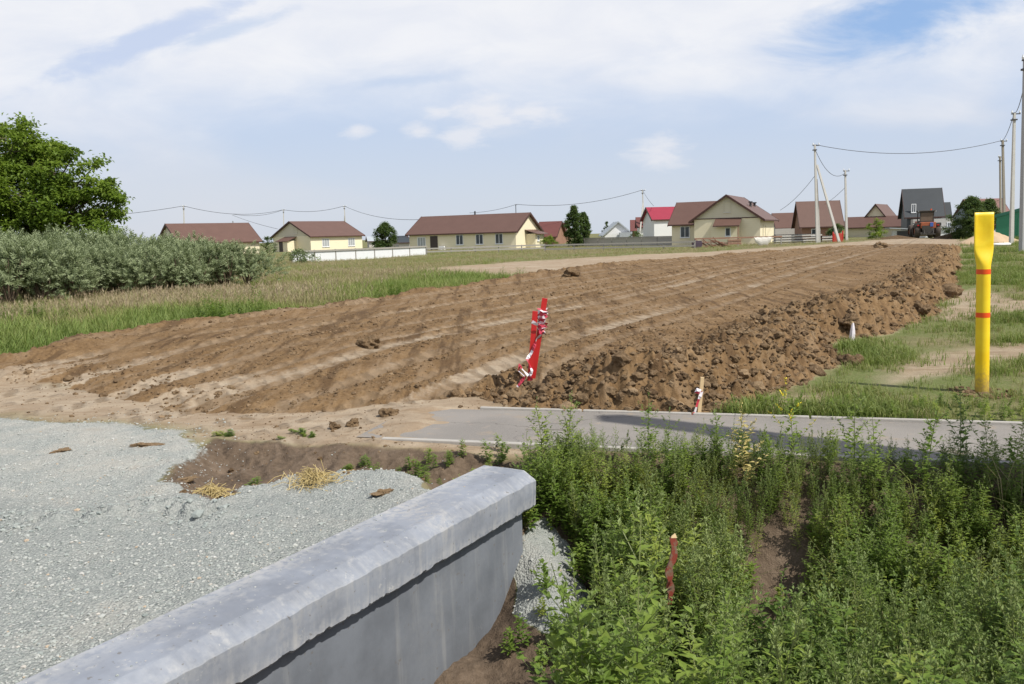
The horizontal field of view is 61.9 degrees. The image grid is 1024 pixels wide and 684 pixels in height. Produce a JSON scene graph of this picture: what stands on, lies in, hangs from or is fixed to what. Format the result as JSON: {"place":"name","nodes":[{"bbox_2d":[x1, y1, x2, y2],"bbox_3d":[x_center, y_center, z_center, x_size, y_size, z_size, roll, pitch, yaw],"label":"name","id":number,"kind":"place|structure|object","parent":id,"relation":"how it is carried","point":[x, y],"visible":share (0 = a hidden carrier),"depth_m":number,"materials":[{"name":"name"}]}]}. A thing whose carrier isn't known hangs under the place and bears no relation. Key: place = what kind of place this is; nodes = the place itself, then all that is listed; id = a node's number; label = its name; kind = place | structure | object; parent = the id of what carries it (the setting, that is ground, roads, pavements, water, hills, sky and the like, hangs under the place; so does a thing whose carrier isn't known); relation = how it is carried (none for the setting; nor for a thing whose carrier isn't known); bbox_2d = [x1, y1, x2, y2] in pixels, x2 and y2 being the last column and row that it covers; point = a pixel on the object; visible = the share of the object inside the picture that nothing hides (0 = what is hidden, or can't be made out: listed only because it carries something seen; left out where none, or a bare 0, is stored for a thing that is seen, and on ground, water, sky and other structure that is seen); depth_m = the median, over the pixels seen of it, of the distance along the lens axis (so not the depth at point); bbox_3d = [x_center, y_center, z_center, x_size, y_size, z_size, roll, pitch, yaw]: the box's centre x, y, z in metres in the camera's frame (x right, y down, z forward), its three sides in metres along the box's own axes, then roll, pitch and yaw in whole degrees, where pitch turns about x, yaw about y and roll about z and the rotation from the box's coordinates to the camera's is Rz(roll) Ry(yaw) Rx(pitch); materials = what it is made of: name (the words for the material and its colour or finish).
{"place":"outdoors","nodes":[
{"label":"outdoors","id":0,"kind":"place"},
{"bbox_2d":[0,238,883,323],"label":"tall grass","id":1,"kind":"structure","parent":0,"point":[294,284],"depth_m":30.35,"materials":[{"name":"plant"}]},
{"bbox_2d":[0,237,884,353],"bbox_3d":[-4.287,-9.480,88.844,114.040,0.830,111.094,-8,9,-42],"label":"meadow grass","id":2,"kind":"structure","parent":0,"point":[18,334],"depth_m":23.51,"materials":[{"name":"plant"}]},
{"bbox_2d":[0,244,962,414],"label":"ploughed field","id":3,"kind":"structure","parent":0,"point":[278,371],"depth_m":12.38,"materials":[{"name":"soil"}]},
{"bbox_2d":[355,335,380,349],"bbox_3d":[-1.936,0.018,11.486,0.348,0.237,0.363,-3,7,-14],"label":"earth lump","id":4,"kind":"object","parent":3,"relation":"on","point":[372,342],"visible":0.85,"depth_m":11.39,"materials":[{"name":"soil"}]},
{"bbox_2d":[527,311,537,380],"bbox_3d":[0.211,0.121,9.014,0.147,0.902,0.079,-2,7,0],"label":"red stake","id":5,"kind":"object","parent":3,"relation":"on","point":[533,332],"visible":0.64,"depth_m":8.97,"materials":[{"name":"paint"}]},
{"bbox_2d":[533,298,546,378],"bbox_3d":[0.271,0.049,9.106,0.245,1.038,0.063,-2,7,-7],"label":"red stake","id":6,"kind":"object","parent":3,"relation":"on","point":[543,308],"visible":0.57,"depth_m":9.08,"materials":[{"name":"paint"}]},
{"bbox_2d":[517,308,547,386],"bbox_3d":[0.210,0.111,8.992,0.465,0.917,0.199,-7,9,-35],"label":"barrier tape","id":7,"kind":"object","parent":6,"relation":"attached to","point":[542,315],"visible":0.96,"depth_m":8.98,"materials":[{"name":"plastic"}]},
{"bbox_2d":[562,267,580,276],"bbox_3d":[1.814,-2.096,26.359,0.625,0.421,0.540,4,9,38],"label":"earth lump","id":8,"kind":"object","parent":3,"relation":"on","point":[569,272],"visible":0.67,"depth_m":26.18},
{"bbox_2d":[838,312,859,329],"bbox_3d":[5.048,-0.295,12.815,0.349,0.300,0.334,3,8,31],"label":"earth lump","id":9,"kind":"object","parent":3,"relation":"on","point":[846,320],"visible":0.87,"depth_m":12.75,"materials":[{"name":"soil"}]},
{"bbox_2d":[837,353,863,365],"bbox_3d":[4.115,0.247,10.364,0.319,0.229,0.343,-1,7,6],"label":"earth lump","id":10,"kind":"object","parent":3,"relation":"on","point":[846,357],"visible":0.63,"depth_m":10.30,"materials":[{"name":"soil"}]},
{"bbox_2d":[914,303,931,315],"bbox_3d":[7.259,-0.569,15.128,0.320,0.261,0.314,2,8,25],"label":"earth lump","id":11,"kind":"object","parent":3,"relation":"on","point":[921,308],"visible":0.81,"depth_m":15.07,"materials":[{"name":"soil"}]},
{"bbox_2d":[941,283,964,297],"bbox_3d":[9.794,-1.090,19.212,0.615,0.466,0.600,-7,9,-35],"label":"earth lump","id":12,"kind":"object","parent":3,"relation":"on","point":[951,290],"visible":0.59,"depth_m":19.07,"materials":[{"name":"soil"}]},
{"bbox_2d":[0,230,1023,683],"bbox_3d":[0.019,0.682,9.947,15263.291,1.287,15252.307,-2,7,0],"label":"ground","id":13,"kind":"structure","parent":0,"point":[484,660],"depth_m":7.04,"materials":[{"name":"soil"}]},
{"bbox_2d":[0,120,27,201],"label":"leafy tree","id":14,"kind":"object","parent":13,"relation":"on","point":[2,137],"visible":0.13,"depth_m":39.05,"materials":[{"name":"green plant"}]},
{"bbox_2d":[0,230,59,297],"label":"silvery bush","id":15,"kind":"object","parent":13,"relation":"on","point":[22,287],"visible":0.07,"depth_m":26.38,"materials":[{"name":"green plant"}]},
{"bbox_2d":[0,234,62,305],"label":"silvery bush","id":16,"kind":"object","parent":13,"relation":"on","point":[17,282],"visible":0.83,"depth_m":24.24,"materials":[{"name":"green plant"}]},
{"bbox_2d":[0,292,77,320],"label":"weed clump","id":17,"kind":"object","parent":13,"relation":"on","point":[44,311],"visible":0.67,"depth_m":18.38,"materials":[{"name":"green plant"}]},
{"bbox_2d":[0,223,78,287],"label":"silvery bush","id":18,"kind":"object","parent":13,"relation":"on","point":[56,231],"visible":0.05,"depth_m":31.29,"materials":[{"name":"green plant"}]},
{"bbox_2d":[0,232,105,301],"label":"silvery bush","id":19,"kind":"object","parent":13,"relation":"on","point":[45,290],"visible":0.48,"depth_m":24.92,"materials":[{"name":"green plant"}]},
{"bbox_2d":[30,238,100,296],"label":"silvery bush","id":20,"kind":"object","parent":13,"relation":"on","point":[63,285],"visible":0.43,"depth_m":25.36,"materials":[{"name":"green plant"}]},
{"bbox_2d":[0,112,135,237],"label":"leafy tree","id":21,"kind":"object","parent":13,"relation":"on","point":[30,165],"visible":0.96,"depth_m":34.81,"materials":[{"name":"green plant"}]},
{"bbox_2d":[26,226,110,288],"bbox_3d":[-15.810,-2.855,30.496,3.492,2.608,2.755,-2,7,-5],"label":"silvery bush","id":22,"kind":"object","parent":13,"relation":"on","point":[81,231],"visible":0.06,"depth_m":30.24,"materials":[{"name":"green plant"}]},
{"bbox_2d":[63,219,122,283],"bbox_3d":[-16.034,-3.269,33.276,2.936,3.081,3.318,4,9,39],"label":"leafy sapling","id":23,"kind":"object","parent":13,"relation":"on","point":[103,225],"visible":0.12,"depth_m":33.04,"materials":[{"name":"green plant"}]},
{"bbox_2d":[58,243,131,294],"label":"silvery bush","id":24,"kind":"object","parent":13,"relation":"on","point":[109,264],"visible":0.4,"depth_m":26.56,"materials":[{"name":"green plant"}]},
{"bbox_2d":[54,233,137,290],"bbox_3d":[-13.845,-2.473,28.059,3.555,2.254,2.489,-4,8,-21],"label":"silvery bush","id":25,"kind":"object","parent":13,"relation":"on","point":[77,240],"visible":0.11,"depth_m":27.96,"materials":[{"name":"green plant"}]},
{"bbox_2d":[85,246,156,292],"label":"silvery bush","id":26,"kind":"object","parent":13,"relation":"on","point":[122,252],"visible":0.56,"depth_m":26.99,"materials":[{"name":"green plant"}]},
{"bbox_2d":[99,225,144,282],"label":"silvery bush","id":27,"kind":"object","parent":13,"relation":"on","point":[132,237],"visible":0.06,"depth_m":31.91,"materials":[{"name":"green plant"}]},
{"bbox_2d":[101,229,183,289],"bbox_3d":[-12.861,-2.779,29.820,3.239,2.419,2.555,-6,8,-29],"label":"silvery bush","id":28,"kind":"object","parent":13,"relation":"on","point":[126,237],"visible":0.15,"depth_m":29.51,"materials":[{"name":"green plant"}]},
{"bbox_2d":[113,235,196,290],"bbox_3d":[-11.599,-2.431,27.777,2.329,2.109,3.327,-2,7,-5],"label":"silvery bush","id":29,"kind":"object","parent":13,"relation":"on","point":[157,261],"visible":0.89,"depth_m":27.26,"materials":[{"name":"green plant"}]},
{"bbox_2d":[151,241,211,290],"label":"silvery bush","id":30,"kind":"object","parent":13,"relation":"on","point":[185,277],"visible":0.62,"depth_m":28.23,"materials":[{"name":"green plant"}]},
{"bbox_2d":[156,230,219,285],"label":"silvery bush","id":31,"kind":"object","parent":13,"relation":"on","point":[197,240],"visible":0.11,"depth_m":31.11,"materials":[{"name":"green plant"}]},
{"bbox_2d":[167,239,235,287],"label":"silvery bush","id":32,"kind":"object","parent":13,"relation":"on","point":[225,262],"visible":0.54,"depth_m":29.42,"materials":[{"name":"green plant"}]},
{"bbox_2d":[158,221,262,253],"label":"cream house","id":33,"kind":"structure","parent":13,"relation":"on","point":[246,234],"depth_m":132.93,"materials":[{"name":"brown"}]},
{"bbox_2d":[193,478,240,498],"bbox_3d":[-2.000,0.986,5.698,0.401,0.164,0.384,-8,10,-42],"label":"straw wad","id":34,"kind":"object","parent":13,"relation":"on","point":[211,490],"visible":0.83,"depth_m":5.66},
{"bbox_2d":[193,239,263,284],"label":"silvery bush","id":35,"kind":"object","parent":13,"relation":"on","point":[227,276],"visible":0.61,"depth_m":29.97,"materials":[{"name":"green plant"}]},
{"bbox_2d":[187,277,271,317],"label":"weed clump","id":36,"kind":"object","parent":13,"relation":"on","point":[216,311],"visible":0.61,"depth_m":16.29,"materials":[{"name":"green plant"}]},
{"bbox_2d":[209,239,290,283],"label":"silvery bush","id":37,"kind":"object","parent":13,"relation":"on","point":[261,257],"visible":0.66,"depth_m":30.66,"materials":[{"name":"green plant"}]},
{"bbox_2d":[257,236,277,252],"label":"birch tree","id":38,"kind":"object","parent":13,"relation":"on","point":[267,243],"visible":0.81,"depth_m":133.69,"materials":[{"name":"green plant"}]},
{"bbox_2d":[16,465,535,683],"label":"culvert headwall","id":39,"kind":"object","parent":13,"relation":"on","point":[422,602],"visible":1,"depth_m":4.21,"materials":[{"name":"grey concrete"}]},
{"bbox_2d":[0,409,591,683],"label":"gravel","id":40,"kind":"structure","parent":13,"relation":"on","point":[113,512],"depth_m":5.13,"materials":[{"name":"gravel"}]},
{"bbox_2d":[128,442,164,446],"bbox_3d":[-3.030,0.850,7.094,0.302,0.047,0.132,-3,7,-14],"label":"earth crust","id":41,"kind":"object","parent":40,"relation":"on","point":[141,444],"visible":1,"depth_m":7.06},
{"bbox_2d":[267,460,353,492],"bbox_3d":[-1.397,0.938,5.888,0.588,0.250,0.484,2,8,24],"label":"straw wad","id":42,"kind":"object","parent":40,"relation":"on","point":[310,475],"visible":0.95,"depth_m":5.83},
{"bbox_2d":[276,248,320,263],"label":"dark shrub","id":43,"kind":"object","parent":13,"relation":"on","point":[302,258],"visible":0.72,"depth_m":61.45,"materials":[{"name":"green plant"}]},
{"bbox_2d":[271,221,364,251],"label":"cream house","id":44,"kind":"structure","parent":13,"relation":"on","point":[289,236],"depth_m":152.39,"materials":[{"name":"paint"}]},
{"bbox_2d":[291,245,426,262],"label":"panel fence","id":45,"kind":"object","parent":13,"relation":"on","point":[355,253],"visible":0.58,"depth_m":76.50,"materials":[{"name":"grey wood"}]},
{"bbox_2d":[371,221,398,247],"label":"birch tree","id":46,"kind":"object","parent":13,"relation":"on","point":[384,229],"visible":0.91,"depth_m":118.41,"materials":[{"name":"green plant"}]},
{"bbox_2d":[378,408,398,416],"bbox_3d":[-1.161,0.685,8.072,0.211,0.141,0.173,1,8,21],"label":"earth lump","id":47,"kind":"object","parent":13,"relation":"on","point":[384,412],"visible":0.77,"depth_m":8.02,"materials":[{"name":"soil"}]},
{"bbox_2d":[375,275,422,296],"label":"weed clump","id":48,"kind":"object","parent":13,"relation":"on","point":[398,290],"visible":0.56,"depth_m":21.60,"materials":[{"name":"green plant"}]},
{"bbox_2d":[405,211,548,249],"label":"cream house","id":49,"kind":"structure","parent":13,"relation":"on","point":[500,229],"depth_m":116.28,"materials":[{"name":"paint"}]},
{"bbox_2d":[426,244,544,252],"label":"rail fence","id":50,"kind":"object","parent":13,"relation":"on","point":[475,247],"visible":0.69,"depth_m":87.30,"materials":[{"name":"grey wood"}]},
{"bbox_2d":[0,244,1015,500],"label":"earth clods","id":51,"kind":"object","parent":13,"relation":"on","point":[540,388],"visible":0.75,"depth_m":9.61,"materials":[{"name":"soil"}]},
{"bbox_2d":[521,396,559,472],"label":"tall weed","id":52,"kind":"object","parent":13,"relation":"on","point":[543,440],"visible":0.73,"depth_m":6.19,"materials":[{"name":"green plant"}]},
{"bbox_2d":[539,221,565,243],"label":"house","id":53,"kind":"structure","parent":13,"relation":"on","point":[556,229],"depth_m":149.75,"materials":[{"name":"brown brick"}]},
{"bbox_2d":[549,391,585,455],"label":"tall weed","id":54,"kind":"object","parent":13,"relation":"on","point":[565,431],"visible":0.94,"depth_m":6.27,"materials":[{"name":"green plant"}]},
{"bbox_2d":[563,204,583,246],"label":"birch tree","id":55,"kind":"object","parent":13,"relation":"on","point":[574,220],"visible":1,"depth_m":116.47,"materials":[{"name":"green plant"}]},
{"bbox_2d":[576,211,592,245],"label":"birch tree","id":56,"kind":"object","parent":13,"relation":"on","point":[586,232],"visible":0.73,"depth_m":118.51,"materials":[{"name":"green plant"}]},
{"bbox_2d":[598,221,631,238],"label":"house","id":57,"kind":"structure","parent":13,"relation":"on","point":[616,229],"depth_m":168.64,"materials":[{"name":"white"}]},
{"bbox_2d":[211,387,1023,672],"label":"weeds","id":58,"kind":"object","parent":13,"relation":"on","point":[511,636],"visible":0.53,"depth_m":5.88,"materials":[{"name":"green plant"}]},
{"bbox_2d":[545,241,694,250],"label":"rail fence","id":59,"kind":"object","parent":13,"relation":"on","point":[633,246],"visible":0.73,"depth_m":81.30,"materials":[{"name":"grey wood"}]},
{"bbox_2d":[583,236,671,245],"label":"board fence","id":60,"kind":"object","parent":13,"relation":"on","point":[629,239],"visible":0.73,"depth_m":110.84,"materials":[{"name":"grey wood"}]},
{"bbox_2d":[630,392,663,472],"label":"tall weed","id":61,"kind":"object","parent":13,"relation":"on","point":[648,410],"visible":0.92,"depth_m":6.14,"materials":[{"name":"green plant"}]},
{"bbox_2d":[640,207,673,237],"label":"house","id":62,"kind":"structure","parent":13,"relation":"on","point":[655,220],"depth_m":114.89,"materials":[{"name":"white"}]},
{"bbox_2d":[651,407,686,487],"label":"tall weed","id":63,"kind":"object","parent":13,"relation":"on","point":[669,457],"visible":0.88,"depth_m":6.05,"materials":[{"name":"green plant"}]},
{"bbox_2d":[665,533,677,603],"bbox_3d":[0.833,1.184,4.463,0.068,0.384,0.018,-2,7,0],"label":"broken stick","id":64,"kind":"object","parent":13,"relation":"on","point":[670,564],"visible":0.94,"depth_m":4.45,"materials":[{"name":"red paint"}]},
{"bbox_2d":[381,437,1023,468],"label":"kerb","id":65,"kind":"structure","parent":13,"relation":"on","point":[477,443],"depth_m":6.62,"materials":[{"name":"concrete"}]},
{"bbox_2d":[691,237,729,246],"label":"plank heap","id":66,"kind":"object","parent":13,"relation":"on","point":[721,244],"visible":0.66,"depth_m":82.43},
{"bbox_2d":[698,403,733,473],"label":"tall weed","id":67,"kind":"object","parent":13,"relation":"on","point":[717,430],"visible":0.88,"depth_m":6.07,"materials":[{"name":"green plant"}]},
{"bbox_2d":[667,194,778,245],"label":"cream house","id":68,"kind":"structure","parent":13,"relation":"on","point":[726,215],"depth_m":96.31,"materials":[{"name":"paint"}]},
{"bbox_2d":[680,226,689,237],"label":"window","id":69,"kind":"structure","parent":68,"relation":"in","point":[684,230],"depth_m":100.88,"materials":[{"name":"white paint"}]},
{"bbox_2d":[694,236,781,245],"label":"rail fence","id":70,"kind":"object","parent":13,"relation":"on","point":[738,238],"visible":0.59,"depth_m":83.34,"materials":[{"name":"grey wood"}]},
{"bbox_2d":[722,400,768,491],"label":"dock plant","id":71,"kind":"object","parent":13,"relation":"on","point":[746,441],"visible":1,"depth_m":5.91,"materials":[{"name":"plant"}]},
{"bbox_2d":[480,406,1023,425],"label":"kerb","id":72,"kind":"structure","parent":13,"relation":"on","point":[913,420],"depth_m":7.44,"materials":[{"name":"concrete"}]},
{"bbox_2d":[508,441,1023,683],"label":"weed grass","id":73,"kind":"structure","parent":13,"relation":"on","point":[845,520],"depth_m":5.44,"materials":[{"name":"plant"}]},
{"bbox_2d":[510,422,1023,683],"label":"weeds","id":74,"kind":"object","parent":13,"relation":"on","point":[610,674],"visible":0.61,"depth_m":4.90,"materials":[{"name":"green plant"}]},
{"bbox_2d":[512,415,1023,683],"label":"weed spikes","id":75,"kind":"object","parent":13,"relation":"on","point":[986,641],"visible":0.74,"depth_m":4.26,"materials":[{"name":"plant"}]},
{"bbox_2d":[771,213,794,239],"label":"house","id":76,"kind":"structure","parent":13,"relation":"on","point":[783,225],"depth_m":129.17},
{"bbox_2d":[772,234,806,243],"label":"slab stack","id":77,"kind":"object","parent":13,"relation":"on","point":[803,237],"visible":0.88,"depth_m":90.87,"materials":[{"name":"concrete"}]},
{"bbox_2d":[765,377,817,479],"bbox_3d":[1.962,0.614,5.924,0.312,0.748,0.327,-5,8,-26],"label":"flowering weed","id":78,"kind":"object","parent":13,"relation":"on","point":[792,416],"visible":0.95,"depth_m":5.92,"materials":[{"name":"green plant"}]},
{"bbox_2d":[791,200,844,238],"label":"house","id":79,"kind":"structure","parent":13,"relation":"on","point":[803,221],"depth_m":117.72,"materials":[{"name":"brown brick"}]},
{"bbox_2d":[812,143,840,242],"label":"utility pole","id":80,"kind":"object","parent":13,"relation":"on","point":[817,222],"visible":0.92,"depth_m":88.56,"materials":[{"name":"concrete"}]},
{"bbox_2d":[843,169,849,238],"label":"utility pole","id":81,"kind":"object","parent":13,"relation":"on","point":[846,214],"visible":0.98,"depth_m":96.87,"materials":[{"name":"concrete"}]},
{"bbox_2d":[825,388,878,495],"bbox_3d":[2.292,0.677,5.737,0.324,0.761,0.318,-7,9,-38],"label":"tall weed","id":82,"kind":"object","parent":13,"relation":"on","point":[854,443],"visible":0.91,"depth_m":5.71,"materials":[{"name":"green plant"}]},
{"bbox_2d":[711,236,1023,420],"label":"turf","id":83,"kind":"structure","parent":13,"relation":"on","point":[887,354],"depth_m":9.90,"materials":[{"name":"plant"}]},
{"bbox_2d":[840,407,900,497],"bbox_3d":[2.359,0.754,5.683,0.366,0.695,0.326,-2,7,-4],"label":"tall weed","id":84,"kind":"object","parent":13,"relation":"on","point":[874,448],"visible":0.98,"depth_m":5.64,"materials":[{"name":"green plant"}]},
{"bbox_2d":[842,204,900,237],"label":"house","id":85,"kind":"structure","parent":13,"relation":"on","point":[883,212],"depth_m":131.55,"materials":[{"name":"beige"}]},
{"bbox_2d":[864,217,888,238],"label":"bright shrub","id":86,"kind":"object","parent":13,"relation":"on","point":[878,225],"visible":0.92,"depth_m":108.80,"materials":[{"name":"green plant"}]},
{"bbox_2d":[885,228,926,237],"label":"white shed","id":87,"kind":"structure","parent":13,"relation":"on","point":[900,232],"depth_m":110.92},
{"bbox_2d":[907,209,940,237],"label":"tractor","id":88,"kind":"object","parent":13,"relation":"on","point":[927,226],"visible":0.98,"depth_m":102.90,"materials":[{"name":"orange paint"}]},
{"bbox_2d":[898,188,952,229],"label":"house","id":89,"kind":"structure","parent":13,"relation":"on","point":[912,201],"depth_m":117.25,"materials":[{"name":"grey"}]},
{"bbox_2d":[905,399,949,496],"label":"tall weed","id":90,"kind":"object","parent":13,"relation":"on","point":[929,439],"visible":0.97,"depth_m":5.61,"materials":[{"name":"green plant"}]},
{"bbox_2d":[933,384,981,483],"bbox_3d":[2.953,0.631,5.627,0.319,0.721,0.332,4,9,36],"label":"tall weed","id":91,"kind":"object","parent":13,"relation":"on","point":[962,431],"visible":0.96,"depth_m":5.63,"materials":[{"name":"green plant"}]},
{"bbox_2d":[940,195,994,238],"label":"dark bush tree","id":92,"kind":"object","parent":13,"relation":"on","point":[971,205],"visible":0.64,"depth_m":88.97,"materials":[{"name":"green plant"}]},
{"bbox_2d":[974,212,993,392],"bbox_3d":[4.540,-0.295,8.256,0.199,1.898,0.127,-1,7,6],"label":"gas marker post","id":93,"kind":"object","parent":13,"relation":"on","point":[983,236],"visible":0.96,"depth_m":8.19,"materials":[{"name":"yellow plastic"}]},
{"bbox_2d":[973,198,1002,228],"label":"dark bush tree","id":94,"kind":"object","parent":13,"relation":"on","point":[990,204],"visible":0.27,"depth_m":89.57,"materials":[{"name":"green plant"}]},
{"bbox_2d":[958,231,1018,244],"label":"sand heap","id":95,"kind":"object","parent":13,"relation":"on","point":[1000,238],"visible":0.39,"depth_m":70.77,"materials":[{"name":"sand"}]},
{"bbox_2d":[969,401,1015,494],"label":"tall weed","id":96,"kind":"object","parent":13,"relation":"on","point":[985,453],"visible":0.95,"depth_m":5.55,"materials":[{"name":"green plant"}]},
{"bbox_2d":[998,155,1001,212],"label":"utility pole","id":97,"kind":"object","parent":13,"relation":"on","point":[1000,193],"visible":0.58,"depth_m":110.54,"materials":[{"name":"concrete"}]},
{"bbox_2d":[1000,138,1006,211],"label":"utility pole","id":98,"kind":"object","parent":13,"relation":"on","point":[1002,145],"visible":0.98,"depth_m":93.60,"materials":[{"name":"grey concrete"}]},
{"bbox_2d":[994,208,1018,236],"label":"fence","id":99,"kind":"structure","parent":13,"relation":"on","point":[1002,223],"depth_m":77.02,"materials":[{"name":"metal"}]},
{"bbox_2d":[991,420,1023,494],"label":"tall weed","id":100,"kind":"object","parent":13,"relation":"on","point":[1017,454],"visible":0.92,"depth_m":5.47,"materials":[{"name":"green plant"}]},
{"bbox_2d":[1009,110,1020,243],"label":"utility pole","id":101,"kind":"object","parent":13,"relation":"on","point":[1012,209],"visible":0.94,"depth_m":67.03,"materials":[{"name":"concrete"}]},
{"bbox_2d":[1019,54,1023,251],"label":"utility pole","id":102,"kind":"object","parent":13,"relation":"on","point":[1021,227],"visible":0.95,"depth_m":44.38,"materials":[{"name":"grey concrete"}]},
{"bbox_2d":[0,0,1023,244],"label":"sky","id":103,"kind":"structure","parent":0,"point":[411,110],"materials":[{"name":"blue"}]},
{"bbox_2d":[357,409,1023,461],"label":"path","id":104,"kind":"structure","parent":0,"point":[486,425],"depth_m":7.10,"materials":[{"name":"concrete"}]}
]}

